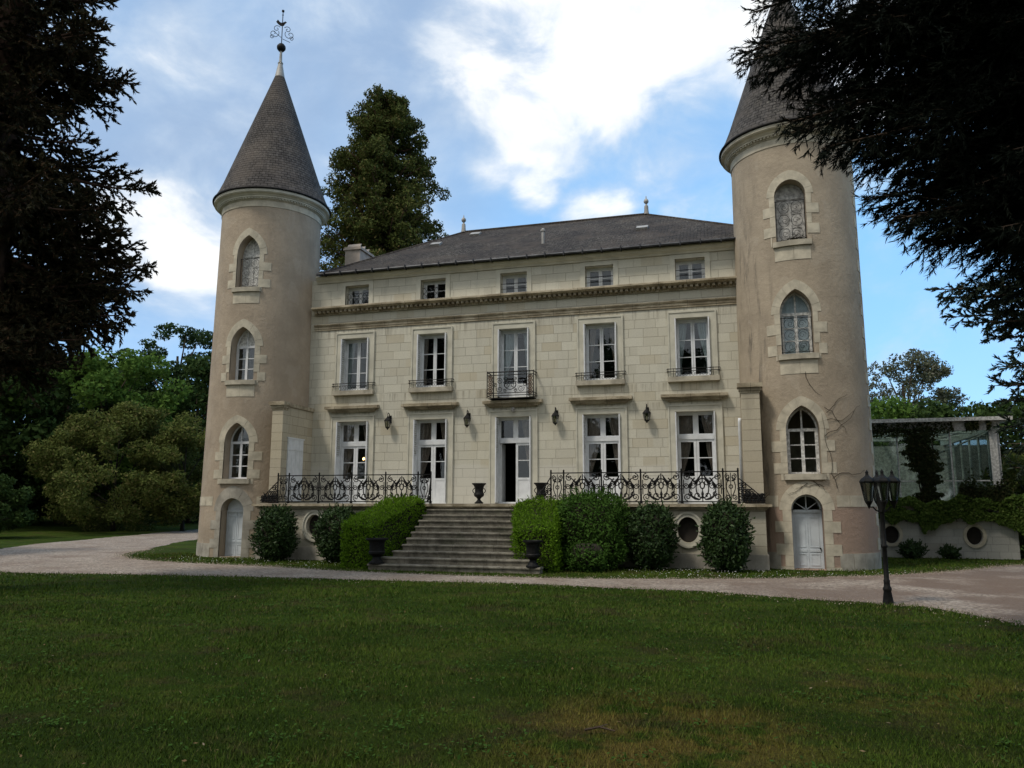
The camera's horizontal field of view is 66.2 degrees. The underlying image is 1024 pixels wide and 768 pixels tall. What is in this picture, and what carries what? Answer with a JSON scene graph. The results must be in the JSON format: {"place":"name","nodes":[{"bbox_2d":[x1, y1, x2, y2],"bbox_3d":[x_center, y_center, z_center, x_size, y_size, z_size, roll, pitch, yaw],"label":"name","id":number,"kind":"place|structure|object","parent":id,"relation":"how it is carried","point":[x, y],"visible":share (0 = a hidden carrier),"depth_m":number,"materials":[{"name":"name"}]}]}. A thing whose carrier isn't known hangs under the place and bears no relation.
{"place":"outdoors","nodes":[
{"label":"outdoors","id":0,"kind":"place"},
{"bbox_2d":[0,514,1023,767],"bbox_3d":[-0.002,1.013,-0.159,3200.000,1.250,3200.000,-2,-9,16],"label":"lawn","id":1,"kind":"structure","parent":0,"point":[48,532],"depth_m":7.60,"materials":[{"name":"green plant"}]},
{"bbox_2d":[0,470,36,532],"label":"dark shrub","id":2,"kind":"object","parent":1,"relation":"on","point":[18,516],"visible":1,"depth_m":39.42,"materials":[{"name":"green plant"}]},
{"bbox_2d":[0,366,74,498],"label":"park tree","id":3,"kind":"object","parent":1,"relation":"on","point":[42,433],"visible":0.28,"depth_m":48.28,"materials":[{"name":"green plant"}]},
{"bbox_2d":[0,361,105,525],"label":"park tree","id":4,"kind":"object","parent":1,"relation":"on","point":[36,505],"visible":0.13,"depth_m":50.83,"materials":[{"name":"green plant"}]},
{"bbox_2d":[0,366,158,523],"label":"park tree","id":5,"kind":"object","parent":1,"relation":"on","point":[10,473],"visible":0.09,"depth_m":52.28,"materials":[{"name":"green plant"}]},
{"bbox_2d":[0,0,161,409],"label":"giant conifer","id":6,"kind":"object","parent":1,"relation":"on","point":[63,293],"visible":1,"depth_m":16.53,"materials":[{"name":"green plant"}]},
{"bbox_2d":[15,451,149,521],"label":"woodland undergrowth","id":7,"kind":"object","parent":1,"relation":"on","point":[50,514],"depth_m":59.02,"materials":[{"name":"green plant"}]},
{"bbox_2d":[2,346,192,524],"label":"light green tree","id":8,"kind":"object","parent":1,"relation":"on","point":[136,365],"visible":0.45,"depth_m":52.19,"materials":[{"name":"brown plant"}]},
{"bbox_2d":[20,400,202,531],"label":"rhododendron bush","id":9,"kind":"object","parent":1,"relation":"on","point":[72,498],"visible":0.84,"depth_m":46.37,"materials":[{"name":"green plant"}]},
{"bbox_2d":[107,386,203,517],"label":"park tree","id":10,"kind":"object","parent":1,"relation":"on","point":[151,394],"visible":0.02,"depth_m":57.92,"materials":[{"name":"green plant"}]},
{"bbox_2d":[115,322,212,417],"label":"park pine","id":11,"kind":"object","parent":1,"relation":"on","point":[198,336],"visible":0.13,"depth_m":63.51,"materials":[{"name":"green plant"}]},
{"bbox_2d":[134,410,205,530],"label":"rhododendron bush","id":12,"kind":"object","parent":1,"relation":"on","point":[184,502],"visible":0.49,"depth_m":47.62,"materials":[{"name":"green plant"}]},
{"bbox_2d":[129,354,210,522],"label":"park tree","id":13,"kind":"object","parent":1,"relation":"on","point":[194,368],"visible":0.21,"depth_m":57.47,"materials":[{"name":"green plant"}]},
{"bbox_2d":[196,10,330,557],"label":"round tower","id":14,"kind":"structure","parent":1,"relation":"on","point":[271,207],"depth_m":27.34,"materials":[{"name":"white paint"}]},
{"bbox_2d":[209,486,257,557],"bbox_3d":[-9.178,4.531,25.914,1.610,2.316,0.418,-2,-9,16],"label":"door","id":15,"kind":"structure","parent":14,"relation":"in","point":[237,543],"depth_m":25.91,"materials":[{"name":"white paint"}]},
{"bbox_2d":[213,415,261,483],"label":"window","id":16,"kind":"structure","parent":14,"relation":"in","point":[245,424],"depth_m":26.25,"materials":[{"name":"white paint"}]},
{"bbox_2d":[221,319,266,396],"bbox_3d":[-9.145,-0.883,26.831,1.556,2.695,0.570,-2,-9,16],"label":"window","id":17,"kind":"structure","parent":14,"relation":"in","point":[249,339],"depth_m":26.78,"materials":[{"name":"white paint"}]},
{"bbox_2d":[228,228,271,303],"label":"window","id":18,"kind":"structure","parent":14,"relation":"in","point":[252,282],"depth_m":27.35,"materials":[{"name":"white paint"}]},
{"bbox_2d":[248,503,300,561],"bbox_3d":[-7.245,4.603,24.126,1.668,1.899,1.514,-2,-9,16],"label":"laurel shrub","id":19,"kind":"object","parent":1,"relation":"on","point":[274,535],"visible":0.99,"depth_m":23.76,"materials":[{"name":"green plant"}]},
{"bbox_2d":[311,502,358,562],"bbox_3d":[-5.156,4.484,23.472,1.690,1.923,1.641,-2,-9,16],"label":"laurel shrub","id":20,"kind":"object","parent":1,"relation":"on","point":[328,543],"visible":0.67,"depth_m":23.13,"materials":[{"name":"green plant"}]},
{"bbox_2d":[339,493,426,568],"bbox_3d":[-3.675,4.172,22.460,1.539,2.159,2.901,-5,-10,28],"label":"clipped hedge","id":21,"kind":"object","parent":1,"relation":"on","point":[394,519],"visible":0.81,"depth_m":21.86,"materials":[{"name":"green plant"}]},
{"bbox_2d":[320,83,451,271],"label":"giant sequoia","id":22,"kind":"object","parent":1,"relation":"on","point":[383,217],"visible":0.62,"depth_m":42.08,"materials":[{"name":"green plant"}]},
{"bbox_2d":[367,509,542,573],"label":"stone staircase","id":23,"kind":"structure","parent":1,"relation":"on","point":[460,540],"depth_m":21.18,"materials":[{"name":"grey stone"}]},
{"bbox_2d":[366,538,388,563],"bbox_3d":[-3.593,4.436,20.883,0.600,0.660,0.600,-2,-9,16],"label":"garden urn","id":24,"kind":"object","parent":23,"relation":"on","point":[376,549],"visible":1,"depth_m":20.73,"materials":[{"name":"black metal"}]},
{"bbox_2d":[523,540,542,567],"bbox_3d":[0.523,4.263,19.724,0.500,0.660,0.500,-2,-9,16],"label":"garden urn","id":25,"kind":"object","parent":23,"relation":"on","point":[532,552],"visible":1,"depth_m":19.59,"materials":[{"name":"black metal"}]},
{"bbox_2d":[252,503,771,569],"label":"stone terrace","id":26,"kind":"structure","parent":1,"relation":"on","point":[688,516],"depth_m":21.68,"materials":[{"name":"grey stone"}]},
{"bbox_2d":[259,492,276,502],"bbox_3d":[-7.853,3.673,25.445,0.621,0.349,0.443,-5,-10,32],"label":"flower trough","id":27,"kind":"object","parent":26,"relation":"on","point":[268,497],"visible":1,"depth_m":25.34,"materials":[{"name":"metal"}]},
{"bbox_2d":[260,471,431,502],"bbox_3d":[-5.329,3.216,24.421,6.028,0.985,0.601,-2,-9,16],"label":"iron railing","id":28,"kind":"object","parent":26,"relation":"on","point":[318,487],"visible":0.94,"depth_m":24.62,"materials":[{"name":"black metal"}]},
{"bbox_2d":[472,483,485,503],"bbox_3d":[-1.022,3.392,24.337,0.440,0.630,0.440,-2,-9,16],"label":"garden urn","id":29,"kind":"object","parent":26,"relation":"on","point":[479,493],"visible":1,"depth_m":24.23,"materials":[{"name":"black metal"}]},
{"bbox_2d":[534,483,547,497],"bbox_3d":[0.882,3.312,23.801,0.440,0.630,0.440,-2,-9,16],"label":"garden urn","id":30,"kind":"object","parent":26,"relation":"on","point":[539,486],"visible":0.48,"depth_m":23.70,"materials":[{"name":"black metal"}]},
{"bbox_2d":[535,468,765,503],"bbox_3d":[3.684,2.878,22.146,6.575,0.985,0.332,-2,-9,13],"label":"iron railing","id":31,"kind":"object","parent":26,"relation":"on","point":[632,485],"visible":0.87,"depth_m":22.01,"materials":[{"name":"black metal"}]},
{"bbox_2d":[741,492,768,502],"bbox_3d":[6.592,3.067,21.397,0.847,0.352,0.328,-2,-9,16],"label":"flower trough","id":32,"kind":"object","parent":26,"relation":"on","point":[762,495],"visible":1,"depth_m":21.27,"materials":[{"name":"metal"}]},
{"bbox_2d":[0,586,1023,767],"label":"lawn weeds","id":33,"kind":"object","parent":1,"relation":"on","point":[513,753],"visible":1,"depth_m":6.88,"materials":[{"name":"green plant"}]},
{"bbox_2d":[20,583,1006,766],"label":"fallen leaves","id":34,"kind":"object","parent":1,"relation":"on","point":[470,693],"visible":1,"depth_m":7.12,"materials":[{"name":"brown plant"}]},
{"bbox_2d":[269,197,763,503],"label":"manor house","id":35,"kind":"structure","parent":1,"relation":"on","point":[599,333],"depth_m":25.96,"materials":[{"name":"stone"}]},
{"bbox_2d":[324,405,379,502],"bbox_3d":[-5.474,2.423,27.095,2.000,3.360,0.695,-2,-9,16],"label":"french door","id":36,"kind":"structure","parent":35,"relation":"in","point":[348,442],"depth_m":27.17,"materials":[{"name":"white paint"}]},
{"bbox_2d":[331,331,374,395],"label":"window","id":37,"kind":"structure","parent":35,"relation":"in","point":[340,389],"depth_m":27.59,"materials":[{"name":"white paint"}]},
{"bbox_2d":[341,280,373,304],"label":"window","id":38,"kind":"structure","parent":35,"relation":"in","point":[370,282],"depth_m":27.99,"materials":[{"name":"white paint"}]},
{"bbox_2d":[384,413,391,429],"bbox_3d":[-4.214,1.266,26.631,0.241,0.597,0.325,1,-9,-6],"label":"wall lantern","id":39,"kind":"object","parent":35,"relation":"attached to","point":[388,419],"depth_m":26.57,"materials":[{"name":"black metal"}]},
{"bbox_2d":[401,402,458,503],"bbox_3d":[-2.700,2.306,26.314,2.000,3.360,0.695,-2,-9,16],"label":"french door","id":40,"kind":"structure","parent":35,"relation":"in","point":[442,488],"depth_m":26.37,"materials":[{"name":"white paint"}]},
{"bbox_2d":[408,326,453,392],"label":"window","id":41,"kind":"structure","parent":35,"relation":"in","point":[418,382],"depth_m":26.80,"materials":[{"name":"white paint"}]},
{"bbox_2d":[416,274,449,299],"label":"window","id":42,"kind":"structure","parent":35,"relation":"in","point":[418,278],"depth_m":27.20,"materials":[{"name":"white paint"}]},
{"bbox_2d":[463,410,470,427],"bbox_3d":[-1.483,1.151,25.862,0.241,0.597,0.325,1,-9,-6],"label":"wall lantern","id":43,"kind":"object","parent":35,"relation":"attached to","point":[466,418],"depth_m":25.78,"materials":[{"name":"black metal"}]},
{"bbox_2d":[500,444,505,501],"bbox_3d":[-0.299,2.955,26.002,0.035,1.900,0.470,-2,-9,16],"label":"door leaf","id":44,"kind":"structure","parent":35,"relation":"in","point":[503,447],"depth_m":25.92,"materials":[{"name":"white paint"}]},
{"bbox_2d":[482,399,542,503],"bbox_3d":[0.075,2.189,25.533,2.000,3.360,0.695,-2,-9,16],"label":"french door","id":45,"kind":"structure","parent":35,"relation":"in","point":[524,486],"depth_m":25.51,"materials":[{"name":"white paint"}]},
{"bbox_2d":[491,320,535,397],"bbox_3d":[0.097,-0.788,26.057,1.490,2.511,0.535,-2,-9,16],"label":"window","id":46,"kind":"structure","parent":35,"relation":"in","point":[504,343],"depth_m":26.09,"materials":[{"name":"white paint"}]},
{"bbox_2d":[496,267,531,293],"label":"window","id":47,"kind":"structure","parent":35,"relation":"in","point":[528,276],"depth_m":26.43,"materials":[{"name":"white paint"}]},
{"bbox_2d":[551,407,558,424],"bbox_3d":[1.404,1.030,25.050,0.241,0.597,0.325,-7,-11,37],"label":"wall lantern","id":48,"kind":"object","parent":35,"relation":"attached to","point":[555,414],"depth_m":25.00,"materials":[{"name":"black metal"}]},
{"bbox_2d":[580,260,617,286],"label":"window","id":49,"kind":"structure","parent":35,"relation":"in","point":[614,270],"depth_m":25.65,"materials":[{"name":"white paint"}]},
{"bbox_2d":[575,315,625,385],"bbox_3d":[2.864,-1.044,25.269,1.624,2.238,0.595,-2,-9,16],"label":"window","id":50,"kind":"structure","parent":35,"relation":"in","point":[586,335],"depth_m":25.25,"materials":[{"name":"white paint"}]},
{"bbox_2d":[569,395,632,503],"bbox_3d":[2.850,2.073,24.752,2.000,3.360,0.695,-2,-9,16],"label":"french door","id":51,"kind":"structure","parent":35,"relation":"in","point":[590,429],"depth_m":24.85,"materials":[{"name":"white paint"}]},
{"bbox_2d":[642,404,650,422],"bbox_3d":[4.183,0.913,24.267,0.241,0.597,0.325,-7,-11,37],"label":"wall lantern","id":52,"kind":"object","parent":35,"relation":"attached to","point":[646,411],"depth_m":24.21,"materials":[{"name":"black metal"}]},
{"bbox_2d":[669,252,710,280],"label":"window","id":53,"kind":"structure","parent":35,"relation":"in","point":[705,264],"depth_m":24.87,"materials":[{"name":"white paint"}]},
{"bbox_2d":[667,309,719,382],"bbox_3d":[5.639,-1.161,24.488,1.624,2.238,0.595,-2,-9,16],"label":"window","id":54,"kind":"structure","parent":35,"relation":"in","point":[707,328],"depth_m":24.48,"materials":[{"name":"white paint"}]},
{"bbox_2d":[661,392,727,503],"bbox_3d":[5.625,1.956,23.971,2.000,3.360,0.695,-2,-9,16],"label":"window","id":55,"kind":"structure","parent":35,"relation":"in","point":[680,425],"depth_m":24.04,"materials":[{"name":"white paint"}]},
{"bbox_2d":[509,494,568,572],"bbox_3d":[0.657,4.024,21.311,1.881,2.076,2.527,-2,-9,16],"label":"clipped hedge","id":56,"kind":"object","parent":1,"relation":"on","point":[532,519],"visible":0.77,"depth_m":20.50,"materials":[{"name":"green plant"}]},
{"bbox_2d":[562,540,611,572],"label":"shrub","id":57,"kind":"object","parent":1,"relation":"on","point":[587,556],"visible":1,"depth_m":20.09,"materials":[{"name":"green plant"}]},
{"bbox_2d":[550,486,634,569],"bbox_3d":[2.152,3.961,21.298,2.479,2.429,2.089,-2,-9,16],"label":"leafy shrub","id":58,"kind":"object","parent":1,"relation":"on","point":[596,518],"visible":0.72,"depth_m":20.78,"materials":[{"name":"green plant"}]},
{"bbox_2d":[584,724,614,731],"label":"fallen twig","id":59,"kind":"object","parent":1,"relation":"on","point":[592,728],"visible":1,"depth_m":5.77,"materials":[{"name":"brown wood"}]},
{"bbox_2d":[622,498,680,570],"bbox_3d":[3.693,4.075,20.980,1.607,2.042,1.562,-2,-9,16],"label":"laurel shrub","id":60,"kind":"object","parent":1,"relation":"on","point":[653,545],"visible":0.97,"depth_m":20.67,"materials":[{"name":"green plant"}]},
{"bbox_2d":[693,497,756,572],"bbox_3d":[5.551,3.974,20.526,1.633,2.066,1.520,-2,-9,16],"label":"laurel shrub","id":61,"kind":"object","parent":1,"relation":"on","point":[726,540],"visible":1,"depth_m":20.16,"materials":[{"name":"green plant"}]},
{"bbox_2d":[719,2,881,570],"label":"round tower","id":62,"kind":"structure","parent":1,"relation":"on","point":[799,303],"depth_m":22.15,"materials":[{"name":"beige stone"}]},
{"bbox_2d":[763,170,819,261],"bbox_3d":[8.009,-4.815,22.567,1.503,2.675,0.529,-2,-9,16],"label":"window","id":63,"kind":"structure","parent":62,"relation":"in","point":[786,210],"depth_m":22.64,"materials":[{"name":"white stone"}]},
{"bbox_2d":[781,233,806,240],"bbox_3d":[8.109,-4.187,22.449,0.811,0.280,0.262,-2,-9,16],"label":"twig nest","id":64,"kind":"object","parent":62,"relation":"on","point":[797,237],"visible":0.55,"depth_m":22.46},
{"bbox_2d":[767,279,827,374],"bbox_3d":[7.991,-1.596,22.055,1.585,2.695,0.532,-2,-9,16],"label":"window","id":65,"kind":"structure","parent":62,"relation":"in","point":[793,331],"depth_m":22.13,"materials":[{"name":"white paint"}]},
{"bbox_2d":[771,396,836,479],"bbox_3d":[7.980,1.485,21.559,1.633,2.296,0.530,-2,-9,16],"label":"window","id":66,"kind":"structure","parent":62,"relation":"in","point":[782,446],"depth_m":21.57,"materials":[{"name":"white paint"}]},
{"bbox_2d":[775,481,842,570],"bbox_3d":[7.985,3.808,21.204,1.651,2.356,0.417,-2,-9,16],"label":"door","id":67,"kind":"structure","parent":62,"relation":"in","point":[803,547],"depth_m":21.24,"materials":[{"name":"white paint"}]},
{"bbox_2d":[788,371,864,494],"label":"creeper stems","id":68,"kind":"object","parent":62,"relation":"attached to","point":[826,444],"visible":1,"depth_m":21.29,"materials":[{"name":"brown plant"}]},
{"bbox_2d":[724,0,1023,313],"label":"cedar tree","id":69,"kind":"object","parent":1,"relation":"on","point":[959,64],"visible":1,"depth_m":8.53,"materials":[{"name":"green plant"}]},
{"bbox_2d":[870,395,921,445],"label":"garden tree","id":70,"kind":"object","parent":1,"relation":"on","point":[882,409],"visible":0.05,"depth_m":46.19,"materials":[{"name":"green plant"}]},
{"bbox_2d":[895,538,929,558],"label":"shrub","id":71,"kind":"object","parent":1,"relation":"on","point":[911,548],"visible":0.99,"depth_m":25.58,"materials":[{"name":"green plant"}]},
{"bbox_2d":[867,348,969,444],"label":"airy tree","id":72,"kind":"object","parent":1,"relation":"on","point":[928,370],"visible":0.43,"depth_m":54.70,"materials":[{"name":"green plant"}]},
{"bbox_2d":[871,416,1020,559],"bbox_3d":[14.672,4.124,30.172,6.050,4.740,8.200,-2,-9,16],"label":"glass conservatory","id":73,"kind":"object","parent":1,"relation":"on","point":[978,451],"visible":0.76,"depth_m":26.45,"materials":[{"name":"stone"}]},
{"bbox_2d":[872,416,1010,502],"bbox_3d":[14.003,2.537,26.357,4.618,2.886,0.346,-2,-9,16],"label":"ivy","id":74,"kind":"object","parent":73,"relation":"attached to","point":[922,457],"visible":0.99,"depth_m":26.34,"materials":[{"name":"green plant"}]},
{"bbox_2d":[878,493,1023,534],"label":"ivy","id":75,"kind":"object","parent":73,"relation":"attached to","point":[935,514],"visible":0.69,"depth_m":25.80,"materials":[{"name":"green plant"}]},
{"bbox_2d":[873,397,1023,493],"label":"garden tree","id":76,"kind":"object","parent":1,"relation":"on","point":[932,406],"visible":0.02,"depth_m":39.34,"materials":[{"name":"green plant"}]},
{"bbox_2d":[935,543,961,559],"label":"shrub","id":77,"kind":"object","parent":1,"relation":"on","point":[950,552],"visible":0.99,"depth_m":25.40,"materials":[{"name":"green plant"}]},
{"bbox_2d":[923,254,1023,479],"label":"cedar tree","id":78,"kind":"object","parent":1,"relation":"on","point":[998,313],"visible":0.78,"depth_m":20.73,"materials":[{"name":"green plant"}]},
{"bbox_2d":[926,392,1023,494],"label":"garden tree","id":79,"kind":"object","parent":1,"relation":"on","point":[981,410],"visible":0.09,"depth_m":35.69,"materials":[{"name":"green plant"}]},
{"bbox_2d":[978,451,1023,554],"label":"olive bush","id":80,"kind":"object","parent":1,"relation":"on","point":[1013,481],"visible":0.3,"depth_m":26.94,"materials":[{"name":"green plant"}]},
{"bbox_2d":[0,529,1023,623],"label":"gravel drive","id":81,"kind":"structure","parent":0,"point":[998,592],"depth_m":18.12,"materials":[{"name":"grey gravel"}]},
{"bbox_2d":[859,469,900,604],"bbox_3d":[6.511,2.662,13.756,0.554,2.320,0.547,6,-10,-32],"label":"street lamp","id":82,"kind":"object","parent":81,"relation":"on","point":[880,482],"visible":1,"depth_m":13.75,"materials":[{"name":"black metal"}]},
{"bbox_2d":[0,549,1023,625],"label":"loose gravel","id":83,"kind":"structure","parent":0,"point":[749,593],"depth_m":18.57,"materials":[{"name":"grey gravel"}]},
{"bbox_2d":[12,0,1023,448],"label":"sky","id":84,"kind":"structure","parent":0,"point":[531,111],"materials":[{"name":"blue"}]}
]}

